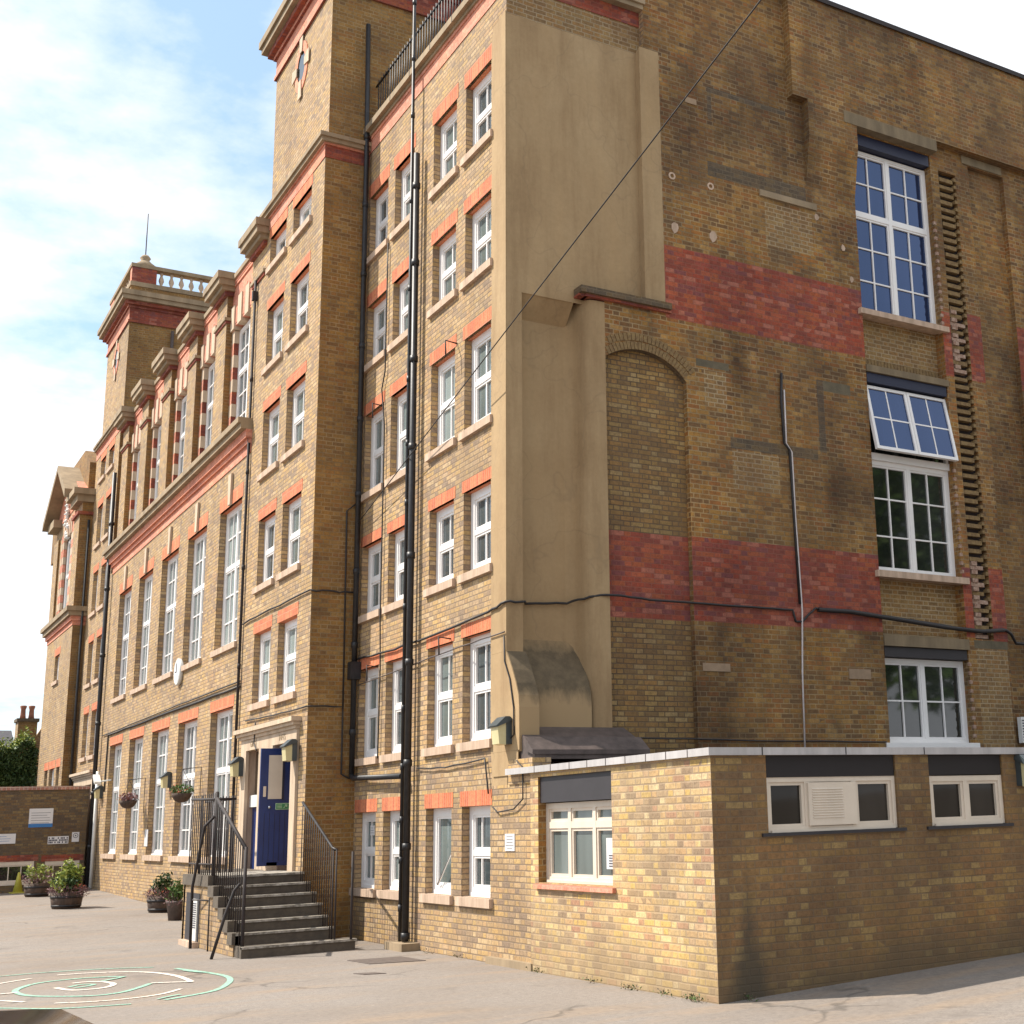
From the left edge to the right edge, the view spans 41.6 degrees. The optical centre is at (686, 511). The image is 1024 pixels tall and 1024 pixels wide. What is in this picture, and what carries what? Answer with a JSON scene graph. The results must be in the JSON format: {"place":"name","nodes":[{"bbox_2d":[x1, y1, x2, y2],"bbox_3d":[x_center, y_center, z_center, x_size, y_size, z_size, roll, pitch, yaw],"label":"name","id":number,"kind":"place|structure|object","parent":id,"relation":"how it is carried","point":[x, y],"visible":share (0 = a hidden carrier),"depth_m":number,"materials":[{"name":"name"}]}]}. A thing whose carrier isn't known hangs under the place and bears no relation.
{"place":"outdoors","nodes":[
{"label":"outdoors","id":0,"kind":"place"},
{"bbox_2d":[0,1009,92,1023],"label":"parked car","id":1,"kind":"object","parent":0,"point":[47,1016],"visible":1,"depth_m":2.89,"materials":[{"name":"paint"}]},
{"bbox_2d":[0,888,1023,1023],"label":"playground","id":2,"kind":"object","parent":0,"point":[99,931],"visible":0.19,"depth_m":14.74,"materials":[{"name":"asphalt"}]},
{"bbox_2d":[9,872,23,893],"bbox_3d":[-18.459,10.247,36.688,0.400,0.560,0.400,6,-15,-32],"label":"yellow cone","id":3,"kind":"object","parent":2,"relation":"on","point":[17,888],"visible":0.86,"depth_m":36.60,"materials":[{"name":"plastic"}]},
{"bbox_2d":[0,724,38,786],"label":"tall hedge","id":4,"kind":"object","parent":2,"relation":"on","point":[18,768],"visible":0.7,"depth_m":47.17,"materials":[{"name":"green plant"}]},
{"bbox_2d":[0,705,40,774],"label":"terraced house","id":5,"kind":"structure","parent":2,"relation":"on","point":[22,721],"depth_m":53.65,"materials":[{"name":"brick"}]},
{"bbox_2d":[23,882,50,896],"bbox_3d":[-17.100,9.953,34.966,0.662,0.340,0.662,6,-15,-32],"label":"barrel planter","id":6,"kind":"object","parent":2,"relation":"on","point":[35,890],"visible":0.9,"depth_m":34.71,"materials":[{"name":"brown wood"}]},
{"bbox_2d":[20,863,53,883],"bbox_3d":[-17.117,9.582,35.055,0.806,0.636,0.825,6,-15,-32],"label":"flowering plant","id":7,"kind":"object","parent":6,"relation":"on","point":[41,873],"visible":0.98,"depth_m":35.00,"materials":[{"name":"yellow plant"}]},
{"bbox_2d":[0,786,90,892],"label":"yard outbuilding","id":8,"kind":"structure","parent":2,"relation":"on","point":[32,847],"depth_m":37.67,"materials":[{"name":"brick"}]},
{"bbox_2d":[0,834,15,843],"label":"info sign","id":9,"kind":"object","parent":8,"relation":"attached to","point":[7,838],"visible":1,"depth_m":37.19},
{"bbox_2d":[0,854,38,885],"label":"window","id":10,"kind":"structure","parent":8,"relation":"in","point":[10,866],"depth_m":37.17,"materials":[{"name":"beige paint"}]},
{"bbox_2d":[28,808,53,827],"bbox_3d":[-18.350,8.700,37.749,0.620,0.520,0.016,6,-15,-32],"label":"school notice board","id":11,"kind":"object","parent":8,"relation":"attached to","point":[42,817],"visible":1,"depth_m":37.75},
{"bbox_2d":[48,836,68,843],"bbox_3d":[-17.918,9.360,37.870,0.540,0.210,0.014,6,-15,-32],"label":"lettered sign","id":12,"kind":"object","parent":8,"relation":"attached to","point":[58,839],"visible":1,"depth_m":37.87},
{"bbox_2d":[41,854,83,881],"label":"window","id":13,"kind":"structure","parent":8,"relation":"in","point":[55,860],"depth_m":37.77,"materials":[{"name":"beige paint"}]},
{"bbox_2d":[50,891,83,908],"bbox_3d":[-14.281,8.947,30.591,0.720,0.360,0.720,6,-15,-32],"label":"barrel planter","id":14,"kind":"object","parent":2,"relation":"on","point":[70,901],"visible":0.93,"depth_m":30.32,"materials":[{"name":"brown wood"}]},
{"bbox_2d":[45,857,91,897],"bbox_3d":[-14.263,8.476,30.699,0.957,0.962,0.952,6,-15,-32],"label":"variegated shrub","id":15,"kind":"object","parent":14,"relation":"in","point":[68,879],"visible":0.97,"depth_m":30.57,"materials":[{"name":"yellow plant"}]},
{"bbox_2d":[0,967,232,1008],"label":"painted maze lines","id":16,"kind":"object","parent":2,"relation":"on","point":[227,983],"visible":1,"depth_m":16.28,"materials":[{"name":"white paint"}]},
{"bbox_2d":[147,895,177,912],"bbox_3d":[-11.415,8.536,28.913,0.643,0.340,0.643,6,-15,-32],"label":"barrel planter","id":17,"kind":"object","parent":2,"relation":"on","point":[156,905],"visible":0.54,"depth_m":28.64,"materials":[{"name":"brown wood"}]},
{"bbox_2d":[143,870,174,898],"bbox_3d":[-11.419,8.158,28.990,0.792,0.652,0.837,6,-15,-32],"label":"flowering plant","id":18,"kind":"object","parent":17,"relation":"on","point":[162,889],"visible":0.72,"depth_m":28.88,"materials":[{"name":"green plant"}]},
{"bbox_2d":[166,900,182,920],"bbox_3d":[-10.285,8.024,26.727,0.400,0.380,0.400,6,-15,-32],"label":"tapered pot","id":19,"kind":"object","parent":2,"relation":"on","point":[174,912],"visible":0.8,"depth_m":26.60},
{"bbox_2d":[163,877,183,907],"bbox_3d":[-10.309,7.673,26.781,0.458,0.596,0.500,-12,-16,36],"label":"potted plant","id":20,"kind":"object","parent":19,"relation":"in","point":[178,889],"visible":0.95,"depth_m":26.73,"materials":[{"name":"green plant"}]},
{"bbox_2d":[178,792,356,959],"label":"entrance steps","id":21,"kind":"structure","parent":2,"relation":"on","point":[241,913],"depth_m":20.73,"materials":[{"name":"concrete"}]},
{"bbox_2d":[178,892,199,948],"bbox_3d":[-8.139,6.690,21.745,0.100,0.860,1.000,6,-15,-32],"label":"vent door","id":22,"kind":"structure","parent":21,"relation":"in","point":[184,942],"depth_m":21.59,"materials":[{"name":"plastic"}]},
{"bbox_2d":[347,956,425,963],"bbox_3d":[-4.148,6.204,18.356,0.780,0.010,0.960,6,-15,-32],"label":"drain cover","id":23,"kind":"object","parent":2,"relation":"on","point":[386,960],"visible":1,"depth_m":18.32,"materials":[{"name":"metal"}]},
{"bbox_2d":[37,0,1023,971],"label":"school building","id":24,"kind":"structure","parent":2,"relation":"on","point":[721,444],"depth_m":22.37,"materials":[{"name":"brick"}]},
{"bbox_2d":[51,646,60,686],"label":"window","id":25,"kind":"structure","parent":24,"relation":"in","point":[57,652],"depth_m":45.48,"materials":[{"name":"white plastic"}]},
{"bbox_2d":[63,539,70,608],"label":"window","id":26,"kind":"structure","parent":24,"relation":"in","point":[69,542],"depth_m":46.33,"materials":[{"name":"white plastic"}]},
{"bbox_2d":[78,705,89,762],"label":"window","id":27,"kind":"structure","parent":24,"relation":"in","point":[86,710],"depth_m":41.56,"materials":[{"name":"white plastic"}]},
{"bbox_2d":[83,633,94,689],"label":"window","id":28,"kind":"structure","parent":24,"relation":"in","point":[91,638],"depth_m":42.07,"materials":[{"name":"white plastic"}]},
{"bbox_2d":[86,702,96,759],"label":"window","id":29,"kind":"structure","parent":24,"relation":"in","point":[94,706],"depth_m":40.35,"materials":[{"name":"white plastic"}]},
{"bbox_2d":[88,563,98,618],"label":"window","id":30,"kind":"structure","parent":24,"relation":"in","point":[96,567],"depth_m":42.57,"materials":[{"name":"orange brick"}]},
{"bbox_2d":[91,627,101,684],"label":"window","id":31,"kind":"structure","parent":24,"relation":"in","point":[99,632],"depth_m":40.87,"materials":[{"name":"white plastic"}]},
{"bbox_2d":[93,785,102,798],"bbox_3d":[-16.805,8.005,37.912,0.234,0.374,0.270,6,-15,-32],"label":"wall lamp","id":32,"kind":"object","parent":24,"relation":"attached to","point":[98,792],"visible":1,"depth_m":37.83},
{"bbox_2d":[93,495,103,550],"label":"window","id":33,"kind":"structure","parent":24,"relation":"in","point":[100,503],"depth_m":43.02,"materials":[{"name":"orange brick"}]},
{"bbox_2d":[97,448,106,484],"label":"window","id":34,"kind":"structure","parent":24,"relation":"in","point":[103,455],"depth_m":43.39,"materials":[{"name":"orange brick"}]},
{"bbox_2d":[101,486,111,541],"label":"window","id":35,"kind":"structure","parent":24,"relation":"in","point":[108,493],"depth_m":41.87,"materials":[{"name":"white plastic"}]},
{"bbox_2d":[106,436,115,474],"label":"window","id":36,"kind":"structure","parent":24,"relation":"in","point":[112,444],"depth_m":42.20,"materials":[{"name":"orange brick"}]},
{"bbox_2d":[100,734,122,858],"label":"window","id":37,"kind":"structure","parent":24,"relation":"in","point":[116,741],"depth_m":37.06,"materials":[{"name":"white plastic"}]},
{"bbox_2d":[110,566,132,703],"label":"window","id":38,"kind":"structure","parent":24,"relation":"in","point":[127,584],"depth_m":37.99,"materials":[{"name":"white plastic"}]},
{"bbox_2d":[118,778,145,812],"bbox_3d":[-13.798,7.020,32.877,0.525,0.855,0.548,-5,-13,15],"label":"hanging basket","id":39,"kind":"object","parent":24,"relation":"attached to","point":[129,802],"visible":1,"depth_m":32.75,"materials":[{"name":"brown wicker"}]},
{"bbox_2d":[120,726,144,859],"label":"window","id":40,"kind":"structure","parent":24,"relation":"in","point":[139,732],"depth_m":34.69,"materials":[{"name":"white plastic"}]},
{"bbox_2d":[131,409,142,519],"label":"window","id":41,"kind":"structure","parent":24,"relation":"in","point":[136,437],"depth_m":39.39,"materials":[{"name":"white plastic"}]},
{"bbox_2d":[130,548,154,694],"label":"window","id":42,"kind":"structure","parent":24,"relation":"in","point":[148,566],"depth_m":35.66,"materials":[{"name":"white plastic"}]},
{"bbox_2d":[142,717,169,860],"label":"window","id":43,"kind":"structure","parent":24,"relation":"in","point":[164,724],"depth_m":32.34,"materials":[{"name":"white plastic"}]},
{"bbox_2d":[151,382,163,499],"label":"window","id":44,"kind":"structure","parent":24,"relation":"in","point":[156,422],"depth_m":37.04,"materials":[{"name":"white plastic"}]},
{"bbox_2d":[159,772,171,787],"bbox_3d":[-12.059,6.207,30.723,0.234,0.374,0.270,6,-15,-32],"label":"wall lamp","id":45,"kind":"object","parent":24,"relation":"attached to","point":[166,779],"visible":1,"depth_m":30.64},
{"bbox_2d":[152,526,179,684],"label":"window","id":46,"kind":"structure","parent":24,"relation":"in","point":[171,591],"depth_m":33.26,"materials":[{"name":"white plastic"}]},
{"bbox_2d":[174,659,182,684],"bbox_3d":[-11.837,3.729,30.938,0.105,0.620,0.620,6,-15,-32],"label":"wall clock","id":47,"kind":"object","parent":24,"relation":"attached to","point":[178,674],"depth_m":30.80,"materials":[{"name":"plastic"}]},
{"bbox_2d":[174,348,189,475],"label":"window","id":48,"kind":"structure","parent":24,"relation":"in","point":[181,383],"depth_m":34.63,"materials":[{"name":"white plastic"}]},
{"bbox_2d":[168,707,198,862],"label":"window","id":49,"kind":"structure","parent":24,"relation":"in","point":[189,718],"depth_m":29.96,"materials":[{"name":"white plastic"}]},
{"bbox_2d":[170,767,201,802],"bbox_3d":[-10.646,5.826,28.101,0.580,0.855,0.495,-2,-13,2],"label":"hanging basket","id":50,"kind":"object","parent":24,"relation":"attached to","point":[180,796],"visible":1,"depth_m":28.01,"materials":[{"name":"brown wood"}]},
{"bbox_2d":[181,502,208,671],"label":"window","id":51,"kind":"structure","parent":24,"relation":"in","point":[200,538],"depth_m":30.90,"materials":[{"name":"white plastic"}]},
{"bbox_2d":[200,311,217,449],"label":"window","id":52,"kind":"structure","parent":24,"relation":"in","point":[208,350],"depth_m":32.27,"materials":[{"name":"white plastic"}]},
{"bbox_2d":[201,694,240,863],"bbox_3d":[-9.482,5.480,27.147,0.280,3.310,2.000,6,-15,-32],"label":"window","id":53,"kind":"structure","parent":24,"relation":"in","point":[224,706],"depth_m":27.59,"materials":[{"name":"white plastic"}]},
{"bbox_2d":[210,473,249,657],"bbox_3d":[-9.625,1.071,28.155,0.280,3.840,2.000,6,-15,-32],"label":"window","id":54,"kind":"structure","parent":24,"relation":"in","point":[233,512],"depth_m":28.41,"materials":[{"name":"white plastic"}]},
{"bbox_2d":[228,757,243,776],"bbox_3d":[-8.648,4.895,25.469,0.234,0.374,0.270,6,-15,-32],"label":"wall lamp","id":55,"kind":"object","parent":24,"relation":"attached to","point":[236,766],"visible":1,"depth_m":25.39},
{"bbox_2d":[230,266,252,417],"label":"window","id":56,"kind":"structure","parent":24,"relation":"in","point":[241,310],"depth_m":29.81,"materials":[{"name":"white plastic"}]},
{"bbox_2d":[249,751,258,868],"bbox_3d":[-8.004,5.623,24.861,0.120,2.280,0.890,6,-15,-32],"label":"closed door","id":57,"kind":"structure","parent":24,"relation":"in","point":[253,798],"depth_m":25.06,"materials":[{"name":"blue paint"}]},
{"bbox_2d":[247,614,272,711],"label":"window","id":58,"kind":"structure","parent":24,"relation":"in","point":[264,624],"depth_m":25.52,"materials":[{"name":"white plastic"}]},
{"bbox_2d":[252,497,276,594],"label":"window","id":59,"kind":"structure","parent":24,"relation":"in","point":[268,580],"depth_m":26.03,"materials":[{"name":"white plastic"}]},
{"bbox_2d":[256,385,280,482],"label":"window","id":60,"kind":"structure","parent":24,"relation":"in","point":[273,463],"depth_m":26.52,"materials":[{"name":"white plastic"}]},
{"bbox_2d":[261,281,284,376],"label":"window","id":61,"kind":"structure","parent":24,"relation":"in","point":[277,353],"depth_m":27.00,"materials":[{"name":"white plastic"}]},
{"bbox_2d":[256,748,290,865],"bbox_3d":[-7.205,5.193,23.410,0.640,2.020,0.098,6,-15,-32],"label":"open door","id":62,"kind":"structure","parent":24,"relation":"in","point":[274,783],"depth_m":23.36,"materials":[{"name":"blue paint"}]},
{"bbox_2d":[265,207,287,275],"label":"window","id":63,"kind":"structure","parent":24,"relation":"in","point":[281,249],"depth_m":27.29,"materials":[{"name":"white plastic"}]},
{"bbox_2d":[271,601,298,704],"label":"window","id":64,"kind":"structure","parent":24,"relation":"in","point":[286,615],"depth_m":24.17,"materials":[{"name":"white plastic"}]},
{"bbox_2d":[280,739,297,761],"bbox_3d":[-6.802,4.078,22.694,0.234,0.374,0.270,6,-15,-32],"label":"wall lamp","id":65,"kind":"object","parent":24,"relation":"attached to","point":[289,750],"visible":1,"depth_m":22.61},
{"bbox_2d":[276,478,302,581],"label":"window","id":66,"kind":"structure","parent":24,"relation":"in","point":[293,565],"depth_m":24.67,"materials":[{"name":"white plastic"}]},
{"bbox_2d":[280,360,306,462],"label":"window","id":67,"kind":"structure","parent":24,"relation":"in","point":[298,443],"depth_m":25.18,"materials":[{"name":"white plastic"}]},
{"bbox_2d":[284,250,310,351],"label":"window","id":68,"kind":"structure","parent":24,"relation":"in","point":[302,281],"depth_m":25.66,"materials":[{"name":"white plastic"}]},
{"bbox_2d":[288,173,312,246],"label":"window","id":69,"kind":"structure","parent":24,"relation":"in","point":[305,205],"depth_m":25.96,"materials":[{"name":"white plastic"}]},
{"bbox_2d":[349,798,376,897],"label":"window","id":70,"kind":"structure","parent":24,"relation":"in","point":[368,807],"depth_m":22.21,"materials":[{"name":"white plastic"}]},
{"bbox_2d":[354,655,378,766],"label":"window","id":71,"kind":"structure","parent":24,"relation":"in","point":[371,694],"depth_m":22.74,"materials":[{"name":"white plastic"}]},
{"bbox_2d":[358,527,381,624],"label":"window","id":72,"kind":"structure","parent":24,"relation":"in","point":[374,559],"depth_m":23.26,"materials":[{"name":"white plastic"}]},
{"bbox_2d":[361,390,385,503],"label":"window","id":73,"kind":"structure","parent":24,"relation":"in","point":[377,425],"depth_m":23.79,"materials":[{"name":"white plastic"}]},
{"bbox_2d":[364,278,386,374],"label":"window","id":74,"kind":"structure","parent":24,"relation":"in","point":[379,307],"depth_m":24.27,"materials":[{"name":"white plastic"}]},
{"bbox_2d":[366,163,389,266],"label":"window","id":75,"kind":"structure","parent":24,"relation":"in","point":[381,198],"depth_m":24.73,"materials":[{"name":"white plastic"}]},
{"bbox_2d":[376,797,399,899],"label":"window","id":76,"kind":"structure","parent":24,"relation":"in","point":[390,804],"depth_m":21.21,"materials":[{"name":"white plastic"}]},
{"bbox_2d":[379,647,402,762],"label":"window","id":77,"kind":"structure","parent":24,"relation":"in","point":[397,654],"depth_m":21.73,"materials":[{"name":"white plastic"}]},
{"bbox_2d":[382,514,404,613],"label":"window","id":78,"kind":"structure","parent":24,"relation":"in","point":[398,523],"depth_m":22.24,"materials":[{"name":"white plastic"}]},
{"bbox_2d":[384,373,406,487],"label":"window","id":79,"kind":"structure","parent":24,"relation":"in","point":[401,382],"depth_m":22.77,"materials":[{"name":"white plastic"}]},
{"bbox_2d":[387,256,408,352],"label":"window","id":80,"kind":"structure","parent":24,"relation":"in","point":[397,273],"depth_m":23.26,"materials":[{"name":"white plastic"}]},
{"bbox_2d":[389,132,415,240],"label":"window","id":81,"kind":"structure","parent":24,"relation":"in","point":[405,151],"depth_m":23.74,"materials":[{"name":"white plastic"}]},
{"bbox_2d":[419,792,452,904],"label":"window","id":82,"kind":"structure","parent":24,"relation":"in","point":[439,802],"depth_m":19.64,"materials":[{"name":"white plastic"}]},
{"bbox_2d":[421,628,454,756],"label":"window","id":83,"kind":"structure","parent":24,"relation":"in","point":[443,744],"depth_m":20.15,"materials":[{"name":"white plastic"}]},
{"bbox_2d":[423,486,455,597],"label":"window","id":84,"kind":"structure","parent":24,"relation":"in","point":[445,580],"depth_m":20.66,"materials":[{"name":"white plastic"}]},
{"bbox_2d":[425,333,456,462],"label":"window","id":85,"kind":"structure","parent":24,"relation":"in","point":[446,367],"depth_m":21.19,"materials":[{"name":"white plastic"}]},
{"bbox_2d":[426,208,457,319],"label":"window","id":86,"kind":"structure","parent":24,"relation":"in","point":[448,292],"depth_m":21.66,"materials":[{"name":"white plastic"}]},
{"bbox_2d":[428,82,458,200],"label":"window","id":87,"kind":"structure","parent":24,"relation":"in","point":[449,169],"depth_m":22.13,"materials":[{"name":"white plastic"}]},
{"bbox_2d":[455,789,492,908],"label":"window","id":88,"kind":"structure","parent":24,"relation":"in","point":[479,802],"depth_m":18.52,"materials":[{"name":"white plastic"}]},
{"bbox_2d":[456,616,491,751],"bbox_3d":[-2.921,2.455,18.886,0.260,1.830,1.150,6,-15,-32],"label":"window","id":89,"kind":"structure","parent":24,"relation":"in","point":[480,651],"depth_m":19.04,"materials":[{"name":"white plastic"}]},
{"bbox_2d":[457,466,491,583],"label":"window","id":90,"kind":"structure","parent":24,"relation":"in","point":[481,564],"depth_m":19.56,"materials":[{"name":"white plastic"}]},
{"bbox_2d":[458,306,492,441],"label":"window","id":91,"kind":"structure","parent":24,"relation":"in","point":[482,417],"depth_m":20.08,"materials":[{"name":"white plastic"}]},
{"bbox_2d":[459,174,492,291],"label":"window","id":92,"kind":"structure","parent":24,"relation":"in","point":[482,261],"depth_m":20.57,"materials":[{"name":"white plastic"}]},
{"bbox_2d":[460,43,492,167],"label":"window","id":93,"kind":"structure","parent":24,"relation":"in","point":[482,131],"depth_m":21.06,"materials":[{"name":"white plastic"}]},
{"bbox_2d":[488,716,511,745],"bbox_3d":[-2.484,2.926,17.729,0.234,0.374,0.270,6,-15,-32],"label":"wall lamp","id":94,"kind":"object","parent":24,"relation":"attached to","point":[501,730],"visible":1,"depth_m":17.66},
{"bbox_2d":[505,834,514,850],"bbox_3d":[-2.316,4.344,17.448,0.014,0.220,0.290,6,-15,-32],"label":"paper notice","id":95,"kind":"object","parent":24,"relation":"attached to","point":[509,842],"visible":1,"depth_m":17.43,"materials":[{"name":"white paper"}]},
{"bbox_2d":[358,0,760,522],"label":"overhead cable","id":96,"kind":"object","parent":24,"relation":"attached to","point":[746,18],"visible":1,"depth_m":16.31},
{"bbox_2d":[855,151,949,334],"bbox_3d":[3.738,-4.874,23.792,2.060,3.240,0.310,6,-15,-32],"label":"window","id":97,"kind":"structure","parent":24,"relation":"in","point":[895,265],"depth_m":23.93,"materials":[{"name":"white plastic"}]},
{"bbox_2d":[872,460,969,585],"bbox_3d":[3.900,0.178,22.637,2.060,2.050,0.310,6,-15,-32],"label":"window","id":98,"kind":"structure","parent":24,"relation":"in","point":[914,532],"depth_m":22.75,"materials":[{"name":"white plastic"}]},
{"bbox_2d":[885,658,979,746],"bbox_3d":[3.981,3.181,21.976,2.060,1.480,0.250,6,-15,-32],"label":"window","id":99,"kind":"structure","parent":24,"relation":"in","point":[926,700],"depth_m":22.07,"materials":[{"name":"white plastic"}]},
{"bbox_2d":[421,948,760,1001],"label":"weeds and litter","id":100,"kind":"object","parent":2,"relation":"on","point":[692,997],"visible":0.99,"depth_m":13.80,"materials":[{"name":"green plant"}]},
{"bbox_2d":[505,747,1023,1003],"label":"flat roof extension","id":101,"kind":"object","parent":2,"relation":"on","point":[734,874],"visible":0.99,"depth_m":14.52,"materials":[{"name":"brick"}]},
{"bbox_2d":[533,800,615,892],"bbox_3d":[-1.284,4.003,15.926,0.240,1.030,2.000,6,-15,-32],"label":"window","id":102,"kind":"structure","parent":101,"relation":"in","point":[577,833],"depth_m":16.07,"materials":[{"name":"beige paint"}]},
{"bbox_2d":[606,838,612,868],"bbox_3d":[-0.841,3.945,15.327,0.013,0.350,0.320,6,-15,-32],"label":"paper notice","id":103,"kind":"object","parent":102,"relation":"attached to","point":[609,853],"visible":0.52,"depth_m":15.40,"materials":[{"name":"white paper"}]},
{"bbox_2d":[762,776,906,836],"bbox_3d":[1.589,3.180,14.405,1.980,0.605,0.140,6,-15,-32],"label":"window","id":104,"kind":"structure","parent":101,"relation":"in","point":[840,804],"depth_m":14.34,"materials":[{"name":"beige paint"}]},
{"bbox_2d":[927,775,1013,829],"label":"window","id":105,"kind":"structure","parent":101,"relation":"in","point":[968,801],"depth_m":15.47,"materials":[{"name":"beige paint"}]},
{"bbox_2d":[1014,755,1023,785],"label":"wall lamp","id":106,"kind":"object","parent":101,"relation":"attached to","point":[1019,763],"visible":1,"depth_m":15.88,"materials":[{"name":"grey metal"}]},
{"bbox_2d":[0,0,1023,739],"label":"sky","id":107,"kind":"structure","parent":0,"point":[114,114],"materials":[{"name":"blue"}]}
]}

